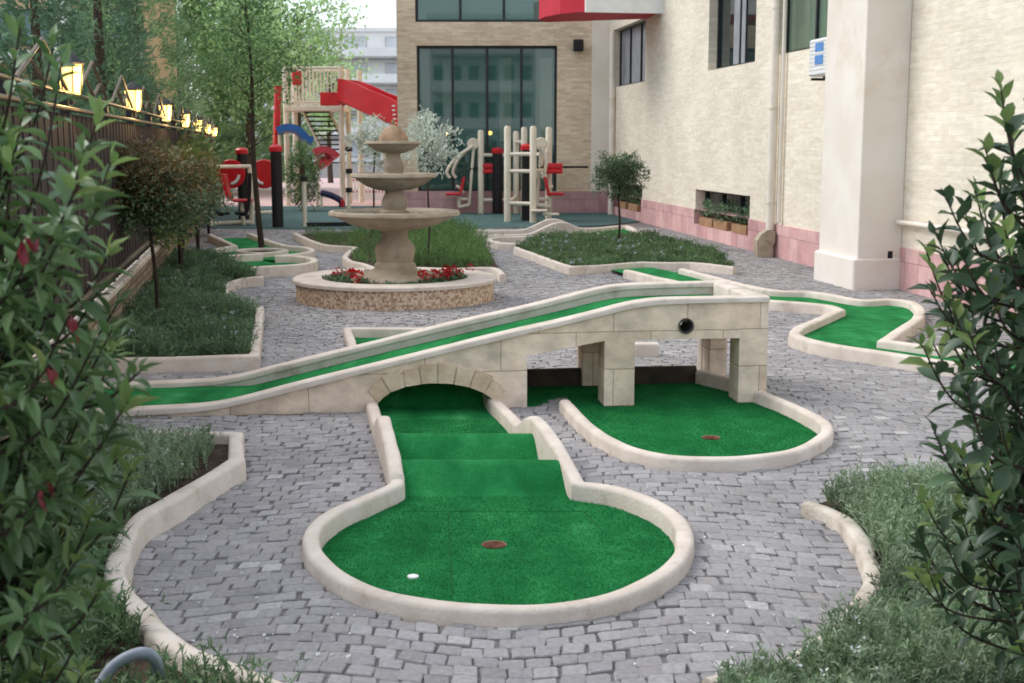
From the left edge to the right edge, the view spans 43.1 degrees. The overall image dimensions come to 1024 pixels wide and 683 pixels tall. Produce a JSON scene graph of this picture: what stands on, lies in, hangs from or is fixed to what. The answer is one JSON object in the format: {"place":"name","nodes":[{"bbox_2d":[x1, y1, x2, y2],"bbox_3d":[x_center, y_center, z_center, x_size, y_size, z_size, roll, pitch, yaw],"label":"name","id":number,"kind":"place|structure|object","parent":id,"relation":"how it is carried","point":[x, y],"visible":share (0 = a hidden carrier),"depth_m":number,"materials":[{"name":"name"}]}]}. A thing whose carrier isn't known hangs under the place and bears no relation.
{"place":"outdoors","nodes":[
{"label":"outdoors","id":0,"kind":"place"},
{"bbox_2d":[2,444,228,682],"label":"soil","id":1,"kind":"structure","parent":0,"point":[218,456],"depth_m":6.79,"materials":[{"name":"brown soil"}]},
{"bbox_2d":[0,12,162,682],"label":"shrub","id":2,"kind":"object","parent":1,"relation":"on","point":[33,493],"visible":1,"depth_m":2.89,"materials":[{"name":"green plant"}]},
{"bbox_2d":[6,407,225,535],"bbox_3d":[-2.629,0.676,7.208,1.737,0.378,3.049,0,9,0],"label":"ground cover","id":3,"kind":"object","parent":1,"relation":"on","point":[187,443],"visible":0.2,"depth_m":7.46,"materials":[{"name":"green plant"}]},
{"bbox_2d":[95,647,164,682],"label":"garden hose","id":4,"kind":"object","parent":1,"relation":"on","point":[138,653],"visible":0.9,"depth_m":4.48,"materials":[{"name":"grey metal"}]},
{"bbox_2d":[1,494,315,682],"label":"ground cover","id":5,"kind":"object","parent":1,"relation":"on","point":[94,636],"visible":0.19,"depth_m":4.82,"materials":[{"name":"green plant"}]},
{"bbox_2d":[122,275,255,356],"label":"soil","id":6,"kind":"structure","parent":0,"point":[213,342],"depth_m":12.31,"materials":[{"name":"brown soil"}]},
{"bbox_2d":[114,134,237,312],"bbox_3d":[-3.751,-1.137,13.732,1.723,2.091,1.536,0,9,0],"label":"standard tree","id":7,"kind":"object","parent":6,"relation":"on","point":[150,189],"visible":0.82,"depth_m":13.42,"materials":[{"name":"green plant"}]},
{"bbox_2d":[153,138,203,272],"bbox_3d":[-4.858,-1.859,18.546,0.933,2.082,3.255,-2,9,-11],"label":"climbing shrub","id":8,"kind":"object","parent":6,"relation":"on","point":[180,250],"visible":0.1,"depth_m":18.08,"materials":[{"name":"green plant"}]},
{"bbox_2d":[109,244,277,356],"bbox_3d":[-4.166,-0.788,16.822,2.045,0.392,11.311,-2,9,-12],"label":"ground cover","id":9,"kind":"object","parent":6,"relation":"on","point":[192,341],"visible":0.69,"depth_m":13.66,"materials":[{"name":"green plant"}]},
{"bbox_2d":[180,155,227,256],"bbox_3d":[-4.811,-1.831,19.033,1.123,1.864,1.152,-7,11,-39],"label":"standard tree","id":10,"kind":"object","parent":6,"relation":"on","point":[212,184],"visible":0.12,"depth_m":18.97,"materials":[{"name":"green plant"}]},
{"bbox_2d":[211,261,256,283],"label":"bush","id":11,"kind":"object","parent":6,"relation":"on","point":[245,269],"visible":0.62,"depth_m":18.23,"materials":[{"name":"green plant"}]},
{"bbox_2d":[176,0,395,121],"label":"sky","id":12,"kind":"structure","parent":0,"point":[380,13],"materials":[{"name":"white"}]},
{"bbox_2d":[221,178,382,205],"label":"plaza paving","id":13,"kind":"structure","parent":0,"point":[265,197],"depth_m":48.87,"materials":[{"name":"pink stone"}]},
{"bbox_2d":[175,0,261,190],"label":"conifer","id":14,"kind":"object","parent":13,"relation":"on","point":[225,145],"visible":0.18,"depth_m":48.41,"materials":[{"name":"green plant"}]},
{"bbox_2d":[177,0,293,192],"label":"conifer","id":15,"kind":"object","parent":13,"relation":"on","point":[265,143],"visible":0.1,"depth_m":51.47,"materials":[{"name":"green plant"}]},
{"bbox_2d":[180,0,321,165],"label":"leafy tree","id":16,"kind":"object","parent":13,"relation":"on","point":[247,124],"visible":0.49,"depth_m":48.51,"materials":[{"name":"green plant"}]},
{"bbox_2d":[195,0,319,180],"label":"conifer","id":17,"kind":"object","parent":13,"relation":"on","point":[308,130],"visible":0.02,"depth_m":55.82,"materials":[{"name":"green plant"}]},
{"bbox_2d":[236,0,368,187],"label":"leafy tree","id":18,"kind":"object","parent":13,"relation":"on","point":[317,27],"visible":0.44,"depth_m":52.36,"materials":[{"name":"green plant"}]},
{"bbox_2d":[293,45,378,182],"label":"leafy tree","id":19,"kind":"object","parent":13,"relation":"on","point":[330,168],"visible":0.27,"depth_m":64.65,"materials":[{"name":"green plant"}]},
{"bbox_2d":[352,178,382,199],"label":"picket fence","id":20,"kind":"object","parent":13,"relation":"on","point":[367,191],"visible":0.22,"depth_m":45.72,"materials":[{"name":"white paint"}]},
{"bbox_2d":[273,66,363,205],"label":"play tower","id":21,"kind":"structure","parent":0,"point":[328,103],"depth_m":41.48,"materials":[{"name":"beige paint"}]},
{"bbox_2d":[312,146,339,205],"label":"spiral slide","id":22,"kind":"object","parent":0,"point":[331,154],"visible":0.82,"depth_m":41.04,"materials":[{"name":"red plastic"}]},
{"bbox_2d":[302,229,497,267],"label":"soil","id":23,"kind":"structure","parent":0,"point":[493,264],"depth_m":22.45,"materials":[{"name":"brown soil"}]},
{"bbox_2d":[299,224,426,264],"bbox_3d":[-2.917,-1.964,24.537,3.054,0.328,10.117,0,9,0],"label":"ground cover","id":24,"kind":"object","parent":23,"relation":"on","point":[350,239],"visible":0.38,"depth_m":24.97,"materials":[{"name":"green plant"}]},
{"bbox_2d":[339,113,409,237],"bbox_3d":[-2.771,-3.310,26.196,1.492,2.614,1.288,0,9,0],"label":"silver tree","id":25,"kind":"object","parent":23,"relation":"on","point":[373,135],"visible":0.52,"depth_m":25.97,"materials":[{"name":"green plant"}]},
{"bbox_2d":[400,105,464,266],"bbox_3d":[-1.300,-2.350,20.049,1.160,2.576,1.170,0,9,0],"label":"silver tree","id":26,"kind":"object","parent":23,"relation":"on","point":[436,142],"visible":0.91,"depth_m":19.80,"materials":[{"name":"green plant"}]},
{"bbox_2d":[409,206,503,267],"bbox_3d":[-1.033,-2.077,24.212,1.891,0.649,9.534,0,9,0],"label":"ground cover","id":27,"kind":"object","parent":23,"relation":"on","point":[464,255],"visible":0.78,"depth_m":20.90,"materials":[{"name":"green plant"}]},
{"bbox_2d":[283,162,537,405],"bbox_3d":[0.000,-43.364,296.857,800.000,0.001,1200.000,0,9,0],"label":"ground","id":28,"kind":"structure","parent":0,"point":[336,170],"depth_m":103.22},
{"bbox_2d":[109,276,264,373],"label":"bed kerb","id":29,"kind":"structure","parent":28,"relation":"on","point":[251,360],"depth_m":11.49,"materials":[{"name":"stone"}]},
{"bbox_2d":[104,430,282,682],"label":"bed kerb","id":30,"kind":"structure","parent":28,"relation":"on","point":[159,517],"depth_m":6.54,"materials":[{"name":"stone"}]},
{"bbox_2d":[207,233,317,276],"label":"golf lane","id":31,"kind":"structure","parent":28,"relation":"on","point":[293,260],"depth_m":22.07,"materials":[{"name":"beige concrete"}]},
{"bbox_2d":[177,0,316,247],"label":"young tree","id":32,"kind":"object","parent":31,"relation":"on","point":[250,25],"visible":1,"depth_m":22.89,"materials":[{"name":"green plant"}]},
{"bbox_2d":[216,28,396,161],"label":"apartment block","id":33,"kind":"structure","parent":28,"relation":"on","point":[379,45],"depth_m":136.72,"materials":[{"name":"white paint"}]},
{"bbox_2d":[344,37,366,46],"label":"window","id":34,"kind":"structure","parent":33,"relation":"in","point":[361,44],"depth_m":136.69,"materials":[{"name":"white glass"}]},
{"bbox_2d":[293,233,506,282],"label":"bed kerb","id":35,"kind":"structure","parent":28,"relation":"on","point":[348,263],"depth_m":22.29,"materials":[{"name":"stone"}]},
{"bbox_2d":[302,327,693,628],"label":"golf lane","id":36,"kind":"structure","parent":28,"relation":"on","point":[472,512],"depth_m":6.84,"materials":[{"name":"green carpet"}]},
{"bbox_2d":[473,219,655,249],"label":"golf lane","id":37,"kind":"structure","parent":28,"relation":"on","point":[508,239],"depth_m":27.04,"materials":[{"name":"beige concrete"}]},
{"bbox_2d":[513,247,736,275],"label":"bed kerb","id":38,"kind":"structure","parent":28,"relation":"on","point":[560,267],"depth_m":20.38,"materials":[{"name":"stone"}]},
{"bbox_2d":[635,342,658,356],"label":"kerb block","id":39,"kind":"structure","parent":28,"relation":"on","point":[646,349],"depth_m":12.28,"materials":[{"name":"stone"}]},
{"bbox_2d":[527,365,832,473],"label":"golf lane","id":40,"kind":"structure","parent":28,"relation":"on","point":[690,418],"depth_m":9.37,"materials":[{"name":"green carpet"}]},
{"bbox_2d":[539,0,1023,316],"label":"stone clad building","id":41,"kind":"structure","parent":28,"relation":"on","point":[849,164],"depth_m":20.86,"materials":[{"name":"beige stone"}]},
{"bbox_2d":[619,20,645,85],"bbox_3d":[3.294,-7.605,34.348,0.566,1.572,3.854,0,9,0],"label":"window","id":42,"kind":"structure","parent":41,"relation":"in","point":[632,38],"depth_m":34.81,"materials":[{"name":"grey glass"}]},
{"bbox_2d":[699,217,717,227],"bbox_3d":[4.151,-2.515,27.309,0.160,0.170,0.950,-1,9,-7],"label":"window box","id":43,"kind":"object","parent":41,"relation":"on","point":[705,221],"visible":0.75,"depth_m":27.21,"materials":[{"name":"wood"}]},
{"bbox_2d":[694,198,715,218],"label":"potted plant","id":44,"kind":"object","parent":43,"relation":"on","point":[707,202],"visible":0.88,"depth_m":27.26,"materials":[{"name":"green plant"}]},
{"bbox_2d":[713,220,734,230],"bbox_3d":[4.290,-2.356,26.266,0.160,0.170,0.950,-1,9,-7],"label":"window box","id":45,"kind":"object","parent":41,"relation":"on","point":[724,225],"visible":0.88,"depth_m":26.11,"materials":[{"name":"wood"}]},
{"bbox_2d":[713,200,734,221],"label":"potted plant","id":46,"kind":"object","parent":45,"relation":"on","point":[721,209],"visible":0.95,"depth_m":26.24,"materials":[{"name":"green plant"}]},
{"bbox_2d":[705,190,749,224],"bbox_3d":[4.469,-2.653,26.322,0.556,0.749,3.774,0,9,0],"label":"window","id":47,"kind":"structure","parent":41,"relation":"in","point":[734,199],"depth_m":26.49,"materials":[{"name":"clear glass"}]},
{"bbox_2d":[716,0,756,68],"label":"window","id":48,"kind":"structure","parent":41,"relation":"in","point":[725,25],"depth_m":26.11,"materials":[{"name":"grey glass"}]},
{"bbox_2d":[731,223,747,234],"bbox_3d":[4.454,-2.168,25.038,0.160,0.170,0.950,-1,9,-7],"label":"window box","id":49,"kind":"object","parent":41,"relation":"on","point":[738,228],"visible":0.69,"depth_m":24.97,"materials":[{"name":"wood"}]},
{"bbox_2d":[730,205,749,224],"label":"potted plant","id":50,"kind":"object","parent":49,"relation":"in","point":[741,215],"visible":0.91,"depth_m":25.01,"materials":[{"name":"green plant"}]},
{"bbox_2d":[786,0,827,52],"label":"window","id":51,"kind":"structure","parent":41,"relation":"in","point":[806,19],"depth_m":21.98,"materials":[{"name":"green glass"}]},
{"bbox_2d":[809,37,826,80],"bbox_3d":[4.850,-4.331,19.895,0.357,0.620,0.720,-1,9,-7],"label":"air conditioner","id":52,"kind":"object","parent":41,"relation":"attached to","point":[817,61],"visible":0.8,"depth_m":19.87,"materials":[{"name":"white paint"}]},
{"bbox_2d":[702,501,880,682],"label":"bed kerb","id":53,"kind":"structure","parent":28,"relation":"on","point":[853,536],"depth_m":6.36,"materials":[{"name":"beige concrete"}]},
{"bbox_2d":[614,268,1015,382],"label":"golf lane","id":54,"kind":"structure","parent":28,"relation":"on","point":[871,331],"depth_m":14.04,"materials":[{"name":"green carpet"}]},
{"bbox_2d":[201,206,639,228],"bbox_3d":[-4.362,-3.475,35.809,15.276,0.001,11.155,0,9,0],"label":"play surface","id":55,"kind":"object","parent":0,"point":[292,218],"visible":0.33,"depth_m":34.05,"materials":[{"name":"green rubber"}]},
{"bbox_2d":[210,164,271,225],"bbox_3d":[-6.758,-3.660,32.236,1.074,1.480,1.823,1,9,7],"label":"leg press","id":56,"kind":"object","parent":55,"relation":"on","point":[249,209],"visible":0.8,"depth_m":31.67,"materials":[{"name":"beige paint"}]},
{"bbox_2d":[217,148,270,218],"bbox_3d":[-6.914,-4.132,34.039,1.623,1.899,0.485,0,9,0],"label":"exercise post","id":57,"kind":"object","parent":55,"relation":"on","point":[238,177],"visible":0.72,"depth_m":33.85,"materials":[{"name":"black metal"}]},
{"bbox_2d":[269,145,283,226],"bbox_3d":[-5.600,-3.688,30.868,0.320,1.982,0.320,0,9,0],"label":"exercise post","id":58,"kind":"object","parent":55,"relation":"on","point":[276,182],"visible":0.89,"depth_m":30.76,"materials":[{"name":"black metal"}]},
{"bbox_2d":[276,124,313,184],"bbox_3d":[-6.717,-5.439,40.236,1.144,2.606,0.610,-2,9,-12],"label":"blue slide","id":59,"kind":"object","parent":55,"relation":"on","point":[299,132],"visible":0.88,"depth_m":39.83,"materials":[{"name":"plastic"}]},
{"bbox_2d":[282,138,326,210],"bbox_3d":[-6.181,-4.863,38.435,1.403,2.359,1.253,0,9,0],"label":"round conifer","id":60,"kind":"object","parent":55,"relation":"on","point":[297,158],"visible":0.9,"depth_m":38.26,"materials":[{"name":"green plant"}]},
{"bbox_2d":[300,176,351,226],"bbox_3d":[-4.471,-3.371,31.215,1.216,1.211,0.166,-2,9,-12],"label":"net post","id":61,"kind":"object","parent":55,"relation":"on","point":[303,179],"visible":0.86,"depth_m":31.13,"materials":[{"name":"beige metal"}]},
{"bbox_2d":[319,190,344,206],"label":"play bench","id":62,"kind":"object","parent":55,"relation":"on","point":[335,197],"visible":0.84,"depth_m":40.71,"materials":[{"name":"blue plastic"}]},
{"bbox_2d":[346,140,351,208],"bbox_3d":[-4.823,-4.911,38.378,0.206,2.086,0.194,-4,9,-22],"label":"tall post","id":63,"kind":"object","parent":55,"relation":"on","point":[348,172],"visible":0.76,"depth_m":38.33,"materials":[{"name":"beige paint"}]},
{"bbox_2d":[337,79,397,196],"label":"red slide","id":64,"kind":"object","parent":55,"relation":"on","point":[365,98],"visible":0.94,"depth_m":40.34,"materials":[{"name":"plastic"}]},
{"bbox_2d":[445,138,503,213],"bbox_3d":[-1.012,-4.693,36.839,1.745,2.161,0.605,0,9,0],"label":"chest press","id":65,"kind":"object","parent":55,"relation":"on","point":[495,168],"visible":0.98,"depth_m":36.66,"materials":[{"name":"black metal"}]},
{"bbox_2d":[478,126,587,222],"bbox_3d":[0.594,-4.499,34.543,3.123,2.432,4.583,0,9,0],"label":"gym frame","id":66,"kind":"object","parent":55,"relation":"on","point":[533,171],"visible":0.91,"depth_m":33.08,"materials":[{"name":"beige paint"}]},
{"bbox_2d":[520,137,563,220],"bbox_3d":[0.778,-4.187,33.529,1.127,2.163,0.605,0,9,0],"label":"chest press","id":67,"kind":"object","parent":55,"relation":"on","point":[547,167],"visible":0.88,"depth_m":33.34,"materials":[{"name":"beige metal"}]},
{"bbox_2d":[396,0,609,212],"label":"glazed building","id":68,"kind":"structure","parent":0,"point":[491,69],"depth_m":36.93,"materials":[{"name":"beige brick"}]},
{"bbox_2d":[415,0,544,21],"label":"window","id":69,"kind":"structure","parent":68,"relation":"in","point":[425,10],"depth_m":36.67,"materials":[{"name":"green glass"}]},
{"bbox_2d":[417,46,556,190],"bbox_3d":[-0.712,-6.359,37.115,3.984,4.119,0.060,0,9,0],"label":"window","id":70,"kind":"structure","parent":68,"relation":"in","point":[489,89],"depth_m":37.03,"materials":[{"name":"green glass"}]},
{"bbox_2d":[136,222,957,682],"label":"paving bed","id":71,"kind":"object","parent":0,"point":[632,224],"visible":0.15,"depth_m":5.91,"materials":[{"name":"grey stone"}]},
{"bbox_2d":[0,0,97,117],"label":"conifer","id":72,"kind":"object","parent":71,"relation":"on","point":[35,20],"visible":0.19,"depth_m":18.48,"materials":[{"name":"green plant"}]},
{"bbox_2d":[0,0,177,129],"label":"hotel building","id":73,"kind":"structure","parent":71,"relation":"on","point":[156,52],"depth_m":30.83,"materials":[{"name":"glass"}]},
{"bbox_2d":[20,9,49,45],"bbox_3d":[-11.040,-7.321,30.210,0.794,0.842,0.140,0,9,0],"label":"window","id":74,"kind":"structure","parent":73,"relation":"in","point":[28,26],"depth_m":30.14,"materials":[{"name":"teal glass"}]},
{"bbox_2d":[13,0,190,143],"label":"conifer","id":75,"kind":"object","parent":71,"relation":"on","point":[99,52],"visible":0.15,"depth_m":23.29,"materials":[{"name":"green plant"}]},
{"bbox_2d":[1,194,218,440],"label":"garden wall","id":76,"kind":"structure","parent":71,"relation":"on","point":[140,268],"depth_m":14.46,"materials":[{"name":"beige stone"}]},
{"bbox_2d":[0,37,85,367],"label":"fence panel","id":77,"kind":"object","parent":76,"relation":"on","point":[59,137],"visible":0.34,"depth_m":8.74,"materials":[{"name":"brown wood"}]},
{"bbox_2d":[58,61,142,310],"bbox_3d":[-3.945,-1.615,12.677,0.125,2.073,5.140,-2,9,-11],"label":"fence panel","id":78,"kind":"object","parent":76,"relation":"on","point":[125,257],"visible":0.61,"depth_m":12.19,"materials":[{"name":"brown wood"}]},
{"bbox_2d":[57,52,84,103],"bbox_3d":[-3.447,-2.070,10.109,0.240,0.430,0.208,0,9,0],"label":"lantern","id":79,"kind":"object","parent":78,"relation":"attached to","point":[73,82],"visible":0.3,"depth_m":10.06,"materials":[{"name":"yellow glass"}]},
{"bbox_2d":[125,86,167,259],"bbox_3d":[-4.895,-2.372,17.619,0.125,2.073,5.140,-2,9,-11],"label":"fence panel","id":80,"kind":"object","parent":76,"relation":"on","point":[147,131],"visible":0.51,"depth_m":16.67,"materials":[{"name":"brown metal"}]},
{"bbox_2d":[123,79,142,116],"bbox_3d":[-4.397,-2.827,15.051,0.240,0.430,0.208,0,9,0],"label":"lantern","id":81,"kind":"object","parent":80,"relation":"attached to","point":[135,90],"visible":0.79,"depth_m":14.99,"materials":[{"name":"glass"}]},
{"bbox_2d":[160,99,186,151],"bbox_3d":[-5.845,-3.129,22.562,0.125,2.073,5.140,-2,9,-11],"label":"fence panel","id":82,"kind":"object","parent":76,"relation":"on","point":[173,134],"visible":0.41,"depth_m":21.98,"materials":[{"name":"brown wood"}]},
{"bbox_2d":[158,98,172,124],"bbox_3d":[-5.348,-3.554,19.998,0.240,0.430,0.208,0,9,0],"label":"lantern","id":83,"kind":"object","parent":82,"relation":"attached to","point":[167,105],"visible":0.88,"depth_m":19.94,"materials":[{"name":"glass"}]},
{"bbox_2d":[180,107,197,145],"bbox_3d":[-6.795,-3.886,27.504,0.125,2.073,5.140,-2,9,-11],"label":"fence panel","id":84,"kind":"object","parent":76,"relation":"on","point":[187,137],"visible":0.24,"depth_m":26.88,"materials":[{"name":"brown wood"}]},
{"bbox_2d":[72,0,154,120],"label":"conifer","id":85,"kind":"object","parent":71,"relation":"on","point":[110,90],"visible":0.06,"depth_m":28.18,"materials":[{"name":"green plant"}]},
{"bbox_2d":[70,0,224,217],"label":"conifer","id":86,"kind":"object","parent":71,"relation":"on","point":[174,58],"visible":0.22,"depth_m":27.16,"materials":[{"name":"green plant"}]},
{"bbox_2d":[292,120,496,311],"bbox_3d":[-1.517,-1.686,16.717,2.640,2.310,2.640,0,9,0],"label":"fountain","id":87,"kind":"object","parent":71,"relation":"on","point":[394,220],"visible":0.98,"depth_m":16.26,"materials":[{"name":"stone"}]},
{"bbox_2d":[334,267,357,282],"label":"geranium","id":88,"kind":"object","parent":87,"relation":"in","point":[347,279],"visible":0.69,"depth_m":16.22,"materials":[{"name":"green plant"}]},
{"bbox_2d":[322,268,466,283],"bbox_3d":[-1.524,-0.807,16.848,1.911,0.190,1.925,0,9,0],"label":"planter greenery","id":89,"kind":"object","parent":87,"relation":"in","point":[386,281],"visible":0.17,"depth_m":16.26,"materials":[{"name":"plant"}]},
{"bbox_2d":[429,267,451,282],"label":"geranium","id":90,"kind":"object","parent":87,"relation":"in","point":[438,279],"visible":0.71,"depth_m":16.25,"materials":[{"name":"red plant"}]},
{"bbox_2d":[85,280,769,418],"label":"golf bridge","id":91,"kind":"structure","parent":71,"relation":"on","point":[603,328],"depth_m":10.00,"materials":[{"name":"beige stone"}]},
{"bbox_2d":[81,227,1023,682],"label":"cobbled court","id":92,"kind":"object","parent":71,"relation":"on","point":[851,403],"visible":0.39,"depth_m":6.89,"materials":[{"name":"stone"}]},
{"bbox_2d":[176,132,219,249],"bbox_3d":[-5.785,-2.660,23.348,0.937,2.217,4.114,-2,9,-10],"label":"climbing shrub","id":93,"kind":"object","parent":92,"relation":"on","point":[198,149],"visible":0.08,"depth_m":23.13,"materials":[{"name":"green plant"}]},
{"bbox_2d":[193,140,223,233],"bbox_3d":[-6.686,-3.345,28.011,0.946,2.157,3.871,-1,9,-9],"label":"climbing shrub","id":94,"kind":"object","parent":92,"relation":"on","point":[208,226],"visible":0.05,"depth_m":28.07,"materials":[{"name":"green plant"}]},
{"bbox_2d":[142,466,837,673],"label":"fallen petals","id":95,"kind":"object","parent":92,"relation":"on","point":[727,631],"visible":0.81,"depth_m":5.36,"materials":[{"name":"plant"}]},
{"bbox_2d":[754,229,774,257],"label":"spout block","id":96,"kind":"structure","parent":92,"relation":"on","point":[764,241],"depth_m":22.82,"materials":[{"name":"stone"}]},
{"bbox_2d":[527,240,726,265],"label":"soil","id":97,"kind":"structure","parent":0,"point":[625,262],"depth_m":21.30,"materials":[{"name":"brown soil"}]},
{"bbox_2d":[590,150,650,238],"bbox_3d":[2.082,-2.757,24.996,1.204,1.884,1.200,0,9,0],"label":"standard tree","id":98,"kind":"object","parent":97,"relation":"on","point":[619,174],"visible":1,"depth_m":24.70,"materials":[{"name":"green plant"}]},
{"bbox_2d":[515,228,734,266],"bbox_3d":[1.858,-1.750,23.433,3.633,0.251,7.261,0,9,0],"label":"ground cover","id":99,"kind":"object","parent":97,"relation":"on","point":[608,246],"visible":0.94,"depth_m":22.59,"materials":[{"name":"green plant"}]},
{"bbox_2d":[797,497,1005,682],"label":"soil","id":100,"kind":"structure","parent":0,"point":[841,511],"depth_m":6.60,"materials":[{"name":"brown soil"}]},
{"bbox_2d":[755,467,977,675],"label":"white flowers","id":101,"kind":"object","parent":100,"relation":"on","point":[801,665],"visible":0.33,"depth_m":4.62,"materials":[{"name":"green plant"}]},
{"bbox_2d":[713,453,1023,682],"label":"ground cover","id":102,"kind":"object","parent":100,"relation":"on","point":[856,500],"visible":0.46,"depth_m":4.89,"materials":[{"name":"green plant"}]},
{"bbox_2d":[897,69,1023,677],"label":"shrub","id":103,"kind":"object","parent":100,"relation":"on","point":[1000,430],"visible":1,"depth_m":3.85,"materials":[{"name":"green plant"}]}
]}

